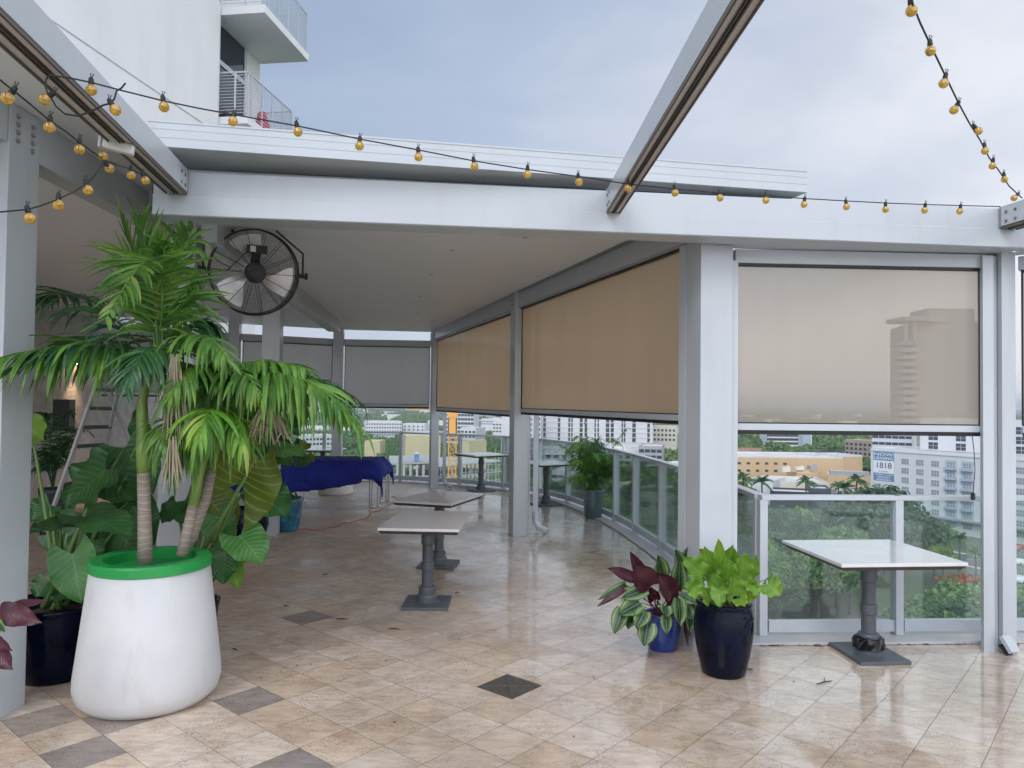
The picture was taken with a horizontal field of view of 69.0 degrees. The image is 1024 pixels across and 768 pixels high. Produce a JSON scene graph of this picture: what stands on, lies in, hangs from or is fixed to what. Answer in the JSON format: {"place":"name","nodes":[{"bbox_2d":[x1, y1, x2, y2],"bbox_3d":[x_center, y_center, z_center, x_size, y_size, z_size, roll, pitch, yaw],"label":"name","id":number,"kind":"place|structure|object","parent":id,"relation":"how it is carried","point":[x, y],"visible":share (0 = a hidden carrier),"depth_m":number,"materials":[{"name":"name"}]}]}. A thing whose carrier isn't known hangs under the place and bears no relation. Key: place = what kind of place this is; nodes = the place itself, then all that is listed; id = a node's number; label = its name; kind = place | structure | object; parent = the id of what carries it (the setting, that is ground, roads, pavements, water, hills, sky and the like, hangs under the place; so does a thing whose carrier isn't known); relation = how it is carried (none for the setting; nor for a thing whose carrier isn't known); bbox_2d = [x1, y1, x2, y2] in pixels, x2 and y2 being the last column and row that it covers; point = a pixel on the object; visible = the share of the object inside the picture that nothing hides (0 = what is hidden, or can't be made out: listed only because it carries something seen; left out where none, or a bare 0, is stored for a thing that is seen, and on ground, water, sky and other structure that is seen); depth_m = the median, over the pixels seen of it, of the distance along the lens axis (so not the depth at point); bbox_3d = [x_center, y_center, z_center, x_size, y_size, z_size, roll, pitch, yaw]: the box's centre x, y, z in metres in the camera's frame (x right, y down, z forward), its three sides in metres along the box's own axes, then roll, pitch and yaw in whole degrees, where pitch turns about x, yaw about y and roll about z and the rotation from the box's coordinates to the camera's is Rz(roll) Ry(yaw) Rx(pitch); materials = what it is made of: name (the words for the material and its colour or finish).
{"place":"outdoors","nodes":[
{"label":"outdoors","id":0,"kind":"place"},
{"bbox_2d":[299,434,331,447],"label":"building","id":1,"kind":"structure","parent":0,"point":[317,443],"depth_m":484.04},
{"bbox_2d":[364,439,384,456],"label":"building","id":2,"kind":"structure","parent":0,"point":[379,446],"depth_m":419.28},
{"bbox_2d":[403,423,429,432],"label":"building","id":3,"kind":"structure","parent":0,"point":[416,427],"depth_m":716.99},
{"bbox_2d":[0,482,1023,767],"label":"floor","id":4,"kind":"structure","parent":0,"point":[572,558],"depth_m":4.74,"materials":[{"name":"tile"}]},
{"bbox_2d":[37,487,65,522],"bbox_3d":[-6.270,1.694,10.161,0.360,0.550,0.360,1,-1,0],"label":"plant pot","id":5,"kind":"object","parent":4,"relation":"on","point":[50,492],"visible":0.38,"depth_m":10.02,"materials":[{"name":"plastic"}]},
{"bbox_2d":[31,409,94,488],"bbox_3d":[-6.284,0.898,10.232,0.888,1.148,1.049,1,-1,-14],"label":"dark palm","id":6,"kind":"object","parent":5,"relation":"in","point":[56,453],"visible":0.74,"depth_m":10.11,"materials":[{"name":"green plant"}]},
{"bbox_2d":[25,594,83,686],"bbox_3d":[-2.949,1.640,4.822,0.636,0.482,0.636,1,-1,0],"label":"plant pot","id":7,"kind":"object","parent":4,"relation":"on","point":[51,641],"visible":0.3,"depth_m":4.59,"materials":[{"name":"blue ceramic"}]},
{"bbox_2d":[29,409,160,610],"bbox_3d":[-2.886,0.812,4.951,0.882,1.287,1.230,1,-1,-17],"label":"elephant ear","id":8,"kind":"object","parent":7,"relation":"in","point":[75,544],"visible":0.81,"depth_m":5.08},
{"bbox_2d":[40,376,156,535],"bbox_3d":[-5.757,0.963,11.009,0.895,2.116,2.672,1,-1,-4],"label":"step ladder","id":9,"kind":"object","parent":4,"relation":"on","point":[114,409],"visible":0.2,"depth_m":10.02,"materials":[{"name":"metal"}]},
{"bbox_2d":[71,546,220,719],"bbox_3d":[-2.177,1.460,4.481,0.810,0.843,0.810,1,-1,0],"label":"planter","id":10,"kind":"object","parent":4,"relation":"on","point":[148,646],"visible":0.92,"depth_m":4.18,"materials":[{"name":"white plastic"}]},
{"bbox_2d":[0,192,374,563],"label":"palm tree","id":11,"kind":"object","parent":10,"relation":"in","point":[151,278],"visible":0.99,"depth_m":4.29,"materials":[{"name":"green plant"}]},
{"bbox_2d":[214,594,220,617],"bbox_3d":[-2.320,1.731,5.380,0.400,0.340,0.400,1,-1,0],"label":"plant pot","id":12,"kind":"object","parent":4,"relation":"on","point":[217,599],"visible":0.09,"depth_m":5.41,"materials":[{"name":"black ceramic"}]},
{"bbox_2d":[159,386,306,588],"bbox_3d":[-2.037,0.706,5.221,1.400,1.751,0.570,0,-2,33],"label":"elephant ear","id":13,"kind":"object","parent":12,"relation":"in","point":[265,492],"visible":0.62,"depth_m":5.00},
{"bbox_2d":[236,506,268,535],"bbox_3d":[-3.170,1.732,8.961,0.470,0.490,0.470,1,-1,0],"label":"plant pot","id":14,"kind":"object","parent":4,"relation":"on","point":[263,521],"visible":0.09,"depth_m":8.77,"materials":[{"name":"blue ceramic"}]},
{"bbox_2d":[273,397,314,471],"bbox_3d":[-2.771,0.823,8.932,0.863,1.452,0.639,1,-1,0],"label":"fiddle leaf fig","id":15,"kind":"object","parent":14,"relation":"on","point":[307,460],"visible":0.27,"depth_m":8.88,"materials":[{"name":"plant"}]},
{"bbox_2d":[280,496,302,531],"bbox_3d":[-3.101,1.782,10.230,0.450,0.450,0.450,1,-1,0],"label":"plant pot","id":16,"kind":"object","parent":4,"relation":"on","point":[290,522],"visible":0.45,"depth_m":10.09,"materials":[{"name":"teal ceramic"}]},
{"bbox_2d":[318,485,352,495],"bbox_3d":[-3.372,1.930,14.257,0.660,0.340,0.660,1,-1,0],"label":"round base","id":17,"kind":"object","parent":4,"relation":"on","point":[345,490],"visible":0.52,"depth_m":13.98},
{"bbox_2d":[303,458,390,507],"bbox_3d":[-3.933,1.668,12.720,3.574,0.773,1.113,1,-1,0],"label":"folding table","id":18,"kind":"object","parent":4,"relation":"on","point":[371,483],"visible":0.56,"depth_m":12.46,"materials":[{"name":"metal"}]},
{"bbox_2d":[230,456,393,496],"bbox_3d":[-4.019,1.533,12.708,3.844,0.607,1.252,1,-1,0],"label":"tablecloth","id":19,"kind":"object","parent":18,"relation":"on","point":[323,472],"visible":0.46,"depth_m":12.12,"materials":[{"name":"blue fabric"}]},
{"bbox_2d":[377,510,471,610],"bbox_3d":[-0.748,1.573,6.604,0.680,0.750,1.020,1,-1,3],"label":"pedestal table","id":20,"kind":"object","parent":4,"relation":"on","point":[428,525],"visible":1,"depth_m":6.53,"materials":[{"name":"grey metal"}]},
{"bbox_2d":[392,490,483,569],"bbox_3d":[-0.799,1.610,8.164,0.680,0.750,0.950,0,-1,18],"label":"pedestal table","id":21,"kind":"object","parent":4,"relation":"on","point":[439,500],"visible":0.73,"depth_m":8.08,"materials":[{"name":"grey metal"}]},
{"bbox_2d":[454,452,508,492],"bbox_3d":[-0.620,1.773,14.962,0.800,0.750,0.800,2,-2,-36],"label":"pedestal table","id":22,"kind":"object","parent":4,"relation":"on","point":[480,487],"visible":1,"depth_m":14.90,"materials":[{"name":"grey metal"}]},
{"bbox_2d":[477,674,541,698],"bbox_3d":[-0.016,1.908,4.709,0.290,0.006,0.290,0,-2,40],"label":"tile","id":23,"kind":"object","parent":4,"relation":"on","point":[509,686],"visible":1,"depth_m":4.70,"materials":[{"name":"tile"}]},
{"bbox_2d":[0,47,1023,718],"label":"pergola","id":24,"kind":"object","parent":4,"relation":"on","point":[390,237],"visible":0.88,"depth_m":5.35,"materials":[{"name":"white metal"}]},
{"bbox_2d":[0,0,187,194],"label":"awning rail","id":25,"kind":"object","parent":24,"relation":"attached to","point":[37,43],"visible":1,"depth_m":3.16,"materials":[{"name":"white metal"}]},
{"bbox_2d":[0,79,149,223],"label":"string light","id":26,"kind":"object","parent":25,"relation":"hanging from","point":[8,98],"visible":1,"depth_m":3.06,"materials":[{"name":"glass"}]},
{"bbox_2d":[97,135,135,155],"bbox_3d":[-1.999,-1.206,3.769,0.166,0.079,0.060,1,-1,-18],"label":"security camera","id":27,"kind":"object","parent":25,"relation":"attached to","point":[125,148],"visible":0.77,"depth_m":3.75,"materials":[{"name":"beige plastic"}]},
{"bbox_2d":[101,333,227,396],"bbox_3d":[-6.297,-0.319,13.625,2.134,1.109,0.100,1,-2,-31],"label":"roller shade","id":28,"kind":"object","parent":24,"relation":"attached to","point":[156,386],"visible":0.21,"depth_m":13.39,"materials":[{"name":"grey fabric"}]},
{"bbox_2d":[161,221,307,315],"bbox_3d":[-2.354,-0.971,6.371,1.191,0.761,0.381,1,-2,-29],"label":"wall fan","id":29,"kind":"object","parent":24,"relation":"hanging from","point":[251,247],"depth_m":6.39,"materials":[{"name":"black metal"}]},
{"bbox_2d":[242,340,332,383],"bbox_3d":[-4.426,-0.420,14.773,1.800,0.809,0.100,1,-2,-32],"label":"roller shade","id":30,"kind":"object","parent":24,"relation":"attached to","point":[318,358],"visible":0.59,"depth_m":14.94,"materials":[{"name":"grey fabric"}]},
{"bbox_2d":[344,345,430,408],"bbox_3d":[-2.574,-0.145,15.372,1.775,1.289,0.100,1,-1,-4],"label":"roller shade","id":31,"kind":"object","parent":24,"relation":"hanging from","point":[377,376],"visible":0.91,"depth_m":15.37,"materials":[{"name":"grey fabric"}]},
{"bbox_2d":[436,312,510,416],"bbox_3d":[-0.742,-0.222,12.772,0.100,1.462,5.294,1,-1,-18],"label":"roller shade","id":32,"kind":"object","parent":24,"relation":"attached to","point":[473,371],"visible":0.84,"depth_m":12.25,"materials":[{"name":"brown fabric"}]},
{"bbox_2d":[519,243,686,424],"bbox_3d":[0.797,-0.353,7.883,0.100,1.437,4.470,1,-1,-17],"label":"roller shade","id":33,"kind":"object","parent":24,"relation":"attached to","point":[605,347],"visible":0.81,"depth_m":7.34,"materials":[{"name":"brown fabric"}]},
{"bbox_2d":[606,0,763,213],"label":"awning rail","id":34,"kind":"object","parent":24,"relation":"attached to","point":[719,28],"visible":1,"depth_m":3.09,"materials":[{"name":"white metal"}]},
{"bbox_2d":[38,73,999,214],"bbox_3d":[0.738,-1.130,4.136,5.693,0.327,0.374,1,-1,-25],"label":"string light","id":35,"kind":"object","parent":34,"relation":"hanging from","point":[91,90],"visible":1,"depth_m":3.59,"materials":[{"name":"glass"}]},
{"bbox_2d":[733,249,985,435],"bbox_3d":[2.594,-0.301,5.575,1.912,1.365,0.100,1,-1,-3],"label":"roller shade","id":36,"kind":"object","parent":24,"relation":"attached to","point":[853,343],"visible":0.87,"depth_m":5.57,"materials":[{"name":"beige fabric"}]},
{"bbox_2d":[999,199,1023,229],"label":"awning rail","id":37,"kind":"object","parent":24,"relation":"attached to","point":[1011,215],"visible":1,"depth_m":5.26,"materials":[{"name":"white metal"}]},
{"bbox_2d":[905,0,1021,200],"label":"string light","id":38,"kind":"object","parent":37,"relation":"hanging from","point":[911,10],"visible":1,"depth_m":3.58,"materials":[{"name":"glass"}]},
{"bbox_2d":[1018,256,1023,436],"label":"roller shade","id":39,"kind":"object","parent":24,"relation":"attached to","point":[1021,264],"visible":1,"depth_m":5.60,"materials":[{"name":"beige fabric"}]},
{"bbox_2d":[528,460,577,506],"bbox_3d":[0.600,1.742,13.062,0.800,0.750,0.800,1,-2,-32],"label":"pedestal table","id":40,"kind":"object","parent":4,"relation":"on","point":[546,499],"visible":0.95,"depth_m":13.00,"materials":[{"name":"grey metal"}]},
{"bbox_2d":[583,488,603,518],"bbox_3d":[1.269,1.866,11.639,0.336,0.450,0.336,1,-1,0],"label":"plant pot","id":41,"kind":"object","parent":4,"relation":"on","point":[593,503],"visible":0.98,"depth_m":11.51,"materials":[{"name":"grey ceramic"}]},
{"bbox_2d":[554,421,630,490],"bbox_3d":[1.242,1.133,11.684,1.130,1.150,1.117,2,-2,-32],"label":"areca palm","id":42,"kind":"object","parent":41,"relation":"in","point":[591,466],"visible":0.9,"depth_m":11.53,"materials":[{"name":"green plant"}]},
{"bbox_2d":[645,607,680,652],"bbox_3d":[1.109,1.810,5.479,0.276,0.266,0.276,1,-1,0],"label":"plant pot","id":43,"kind":"object","parent":4,"relation":"on","point":[663,642],"visible":0.45,"depth_m":5.37,"materials":[{"name":"blue ceramic"}]},
{"bbox_2d":[597,547,696,645],"bbox_3d":[1.017,1.537,5.335,0.792,0.681,0.326,1,-1,-21],"label":"calathea","id":44,"kind":"object","parent":43,"relation":"in","point":[629,612],"visible":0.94,"depth_m":5.33,"materials":[{"name":"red plant"}]},
{"bbox_2d":[361,479,1023,645],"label":"kerb","id":45,"kind":"structure","parent":4,"relation":"on","point":[826,638],"depth_m":5.79,"materials":[{"name":"concrete"}]},
{"bbox_2d":[301,430,540,493],"bbox_3d":[-3.278,1.583,16.087,8.327,1.078,1.338,0,-1,15],"label":"glass railing","id":46,"kind":"object","parent":45,"relation":"on","point":[504,483],"visible":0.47,"depth_m":15.86,"materials":[{"name":"white metal"}]},
{"bbox_2d":[539,438,762,632],"bbox_3d":[1.482,1.497,10.150,0.588,1.078,8.751,1,-1,-9],"label":"glass railing","id":47,"kind":"object","parent":45,"relation":"on","point":[640,495],"visible":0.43,"depth_m":9.87,"materials":[{"name":"glass"}]},
{"bbox_2d":[756,494,1023,635],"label":"glass railing","id":48,"kind":"object","parent":45,"relation":"on","point":[896,623],"visible":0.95,"depth_m":5.79,"materials":[{"name":"white metal"}]},
{"bbox_2d":[693,595,754,679],"bbox_3d":[1.421,1.694,5.002,0.396,0.482,0.396,1,-1,0],"label":"plant pot","id":49,"kind":"object","parent":4,"relation":"on","point":[724,637],"visible":0.81,"depth_m":4.85,"materials":[{"name":"blue ceramic"}]},
{"bbox_2d":[682,538,782,606],"bbox_3d":[1.418,1.263,4.913,0.652,0.490,0.373,1,-1,-19],"label":"lime alocasia","id":50,"kind":"object","parent":49,"relation":"on","point":[718,569],"visible":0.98,"depth_m":4.88,"materials":[{"name":"green plant"}]},
{"bbox_2d":[782,539,967,665],"bbox_3d":[2.582,1.583,5.395,0.900,0.750,0.860,1,-1,-6],"label":"pedestal table","id":51,"kind":"object","parent":4,"relation":"on","point":[868,559],"visible":1,"depth_m":5.32,"materials":[{"name":"grey metal"}]},
{"bbox_2d":[255,0,1023,409],"label":"sky","id":52,"kind":"structure","parent":0,"point":[846,93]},
{"bbox_2d":[639,443,664,459],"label":"parking garage","id":53,"kind":"structure","parent":0,"point":[655,450],"depth_m":393.11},
{"bbox_2d":[282,402,1023,618],"bbox_3d":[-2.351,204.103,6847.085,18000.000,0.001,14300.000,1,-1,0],"label":"ground","id":54,"kind":"structure","parent":0,"point":[918,582],"depth_m":171.53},
{"bbox_2d":[30,0,308,501],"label":"hotel building","id":55,"kind":"structure","parent":54,"relation":"on","point":[210,54],"depth_m":15.55,"materials":[{"name":"white concrete"}]},
{"bbox_2d":[52,399,75,430],"bbox_3d":[-7.210,0.499,11.990,0.250,0.500,0.200,1,-1,-6],"label":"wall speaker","id":56,"kind":"object","parent":55,"relation":"attached to","point":[60,406],"depth_m":11.90,"materials":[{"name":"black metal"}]},
{"bbox_2d":[219,26,246,116],"bbox_3d":[-7.063,-7.554,18.573,0.059,2.420,1.670,0,-1,8],"label":"balcony door","id":57,"kind":"structure","parent":55,"relation":"in","point":[233,56],"depth_m":18.70,"materials":[{"name":"white metal"}]},
{"bbox_2d":[364,420,401,439],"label":"building","id":58,"kind":"structure","parent":54,"relation":"on","point":[387,426],"depth_m":694.51,"materials":[{"name":"concrete"}]},
{"bbox_2d":[389,455,428,481],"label":"building","id":59,"kind":"structure","parent":54,"relation":"on","point":[409,459],"depth_m":203.32,"materials":[{"name":"concrete"}]},
{"bbox_2d":[402,434,440,469],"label":"building","id":60,"kind":"structure","parent":54,"relation":"on","point":[414,443],"depth_m":400.92,"materials":[{"name":"concrete"}]},
{"bbox_2d":[405,404,457,482],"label":"tower crane","id":61,"kind":"object","parent":54,"relation":"on","point":[452,421],"visible":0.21,"depth_m":188.72,"materials":[{"name":"metal"}]},
{"bbox_2d":[392,448,500,486],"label":"construction site","id":62,"kind":"object","parent":54,"relation":"on","point":[471,471],"visible":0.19,"depth_m":233.49,"materials":[{"name":"concrete"}]},
{"bbox_2d":[446,413,478,443],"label":"building","id":63,"kind":"structure","parent":54,"relation":"on","point":[467,420],"depth_m":557.30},
{"bbox_2d":[461,427,485,440],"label":"building","id":64,"kind":"structure","parent":54,"relation":"on","point":[474,430],"depth_m":497.74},
{"bbox_2d":[462,439,485,478],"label":"building","id":65,"kind":"structure","parent":54,"relation":"on","point":[479,445],"depth_m":331.44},
{"bbox_2d":[501,415,540,448],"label":"building","id":66,"kind":"structure","parent":54,"relation":"on","point":[504,426],"depth_m":436.54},
{"bbox_2d":[541,416,652,448],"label":"building","id":67,"kind":"structure","parent":54,"relation":"on","point":[568,429],"depth_m":473.44,"materials":[{"name":"concrete"}]},
{"bbox_2d":[282,407,1021,491],"bbox_3d":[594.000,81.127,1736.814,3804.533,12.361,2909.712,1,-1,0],"label":"woodland","id":68,"kind":"object","parent":54,"relation":"on","point":[829,442],"visible":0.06,"depth_m":624.88,"materials":[{"name":"green plant"}]},
{"bbox_2d":[653,425,677,449],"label":"building","id":69,"kind":"structure","parent":54,"relation":"on","point":[667,435],"depth_m":516.84,"materials":[{"name":"concrete"}]},
{"bbox_2d":[747,476,784,504],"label":"building","id":70,"kind":"structure","parent":54,"relation":"on","point":[774,483],"depth_m":314.61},
{"bbox_2d":[760,434,797,446],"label":"building","id":71,"kind":"structure","parent":54,"relation":"on","point":[792,440],"depth_m":639.11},
{"bbox_2d":[771,532,801,553],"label":"tree","id":72,"kind":"object","parent":54,"relation":"on","point":[779,537],"visible":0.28,"depth_m":175.81,"materials":[{"name":"green plant"}]},
{"bbox_2d":[768,553,810,599],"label":"tree","id":73,"kind":"object","parent":54,"relation":"on","point":[789,572],"visible":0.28,"depth_m":135.53,"materials":[{"name":"green plant"}]},
{"bbox_2d":[768,585,811,618],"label":"tree","id":74,"kind":"object","parent":54,"relation":"on","point":[799,595],"visible":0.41,"depth_m":134.03,"materials":[{"name":"green plant"}]},
{"bbox_2d":[768,505,819,533],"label":"tree","id":75,"kind":"object","parent":54,"relation":"on","point":[775,516],"visible":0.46,"depth_m":203.21,"materials":[{"name":"green plant"}]},
{"bbox_2d":[763,475,829,487],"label":"building","id":76,"kind":"structure","parent":54,"relation":"on","point":[790,482],"depth_m":320.50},
{"bbox_2d":[777,515,821,536],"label":"tree","id":77,"kind":"object","parent":54,"relation":"on","point":[799,525],"visible":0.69,"depth_m":196.98,"materials":[{"name":"green plant"}]},
{"bbox_2d":[796,475,818,509],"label":"city palm","id":78,"kind":"object","parent":54,"relation":"on","point":[806,480],"visible":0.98,"depth_m":278.67,"materials":[{"name":"green plant"}]},
{"bbox_2d":[784,553,853,618],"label":"tree","id":79,"kind":"object","parent":54,"relation":"on","point":[801,558],"visible":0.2,"depth_m":140.54,"materials":[{"name":"green plant"}]},
{"bbox_2d":[787,553,859,618],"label":"tree","id":80,"kind":"object","parent":54,"relation":"on","point":[817,569],"visible":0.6,"depth_m":138.01,"materials":[{"name":"green plant"}]},
{"bbox_2d":[802,527,844,537],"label":"tree","id":81,"kind":"object","parent":54,"relation":"on","point":[820,531],"visible":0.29,"depth_m":177.69,"materials":[{"name":"green plant"}]},
{"bbox_2d":[795,452,861,471],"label":"building","id":82,"kind":"structure","parent":54,"relation":"on","point":[852,462],"depth_m":389.90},
{"bbox_2d":[820,501,841,527],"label":"tree","id":83,"kind":"object","parent":54,"relation":"on","point":[828,517],"visible":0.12,"depth_m":193.89,"materials":[{"name":"green plant"}]},
{"bbox_2d":[820,571,860,618],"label":"tree","id":84,"kind":"object","parent":54,"relation":"on","point":[839,595],"visible":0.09,"depth_m":144.54,"materials":[{"name":"green plant"}]},
{"bbox_2d":[823,524,869,539],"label":"tree","id":85,"kind":"object","parent":54,"relation":"on","point":[852,532],"visible":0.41,"depth_m":174.81,"materials":[{"name":"green plant"}]},
{"bbox_2d":[829,484,934,572],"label":"tree","id":86,"kind":"object","parent":54,"relation":"on","point":[863,513],"visible":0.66,"depth_m":183.90,"materials":[{"name":"green plant"}]},
{"bbox_2d":[872,435,916,446],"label":"building","id":87,"kind":"structure","parent":54,"relation":"on","point":[887,441],"depth_m":295.83,"materials":[{"name":"concrete"}]},
{"bbox_2d":[862,510,949,580],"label":"tree","id":88,"kind":"object","parent":54,"relation":"on","point":[929,531],"visible":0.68,"depth_m":174.39,"materials":[{"name":"green plant"}]},
{"bbox_2d":[881,593,953,617],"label":"bush","id":89,"kind":"object","parent":54,"relation":"on","point":[923,607],"visible":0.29,"depth_m":110.44,"materials":[{"name":"green plant"}]},
{"bbox_2d":[915,543,959,584],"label":"tree","id":90,"kind":"object","parent":54,"relation":"on","point":[932,547],"visible":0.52,"depth_m":173.27,"materials":[{"name":"green plant"}]},
{"bbox_2d":[908,576,980,602],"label":"tree","id":91,"kind":"object","parent":54,"relation":"on","point":[945,590],"visible":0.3,"depth_m":115.31,"materials":[{"name":"green plant"}]},
{"bbox_2d":[869,446,1023,544],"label":"building","id":92,"kind":"structure","parent":54,"relation":"on","point":[917,471],"depth_m":247.27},
{"bbox_2d":[873,451,893,483],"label":"leasing banner","id":93,"kind":"object","parent":92,"relation":"attached to","point":[883,467],"visible":1,"depth_m":266.85,"materials":[{"name":"fabric"}]},
{"bbox_2d":[933,573,980,584],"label":"tree","id":94,"kind":"object","parent":54,"relation":"on","point":[966,578],"visible":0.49,"depth_m":156.12,"materials":[{"name":"red plant"}]},
{"bbox_2d":[949,532,969,571],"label":"city palm","id":95,"kind":"object","parent":54,"relation":"on","point":[959,536],"visible":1,"depth_m":188.86,"materials":[{"name":"green plant"}]},
{"bbox_2d":[920,420,1023,455],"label":"building","id":96,"kind":"structure","parent":54,"relation":"on","point":[952,443],"depth_m":260.43,"materials":[{"name":"concrete"}]},
{"bbox_2d":[964,547,980,575],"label":"city palm","id":97,"kind":"object","parent":54,"relation":"on","point":[973,551],"visible":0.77,"depth_m":170.87,"materials":[{"name":"green plant"}]},
{"bbox_2d":[936,596,1022,617],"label":"bush","id":98,"kind":"object","parent":54,"relation":"on","point":[972,609],"visible":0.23,"depth_m":105.84,"materials":[{"name":"green plant"}]},
{"bbox_2d":[737,452,843,482],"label":"building","id":99,"kind":"structure","parent":0,"point":[754,464],"depth_m":371.21,"materials":[{"name":"concrete"}]},
{"bbox_2d":[770,487,811,510],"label":"building","id":100,"kind":"structure","parent":0,"point":[775,504],"depth_m":297.95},
{"bbox_2d":[786,470,819,477],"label":"building","id":101,"kind":"structure","parent":0,"point":[808,473],"depth_m":349.20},
{"bbox_2d":[807,485,830,508],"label":"building","id":102,"kind":"structure","parent":0,"point":[820,504],"depth_m":300.25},
{"bbox_2d":[827,471,870,489],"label":"building","id":103,"kind":"structure","parent":0,"point":[832,478],"depth_m":341.49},
{"bbox_2d":[845,439,871,457],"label":"building","id":104,"kind":"structure","parent":0,"point":[862,447],"depth_m":509.34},
{"bbox_2d":[947,553,1023,574],"bbox_3d":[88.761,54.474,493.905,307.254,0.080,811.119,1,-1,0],"label":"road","id":105,"kind":"structure","parent":0,"point":[971,561],"depth_m":200.07,"materials":[{"name":"asphalt"}]},
{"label":"plant pot","id":106,"kind":"object","parent":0,"visible":0},
{"bbox_2d":[0,599,45,669],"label":"burgundy plant","id":107,"kind":"object","parent":106,"relation":"in","point":[16,613],"visible":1,"depth_m":3.59,"materials":[{"name":"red plant"}]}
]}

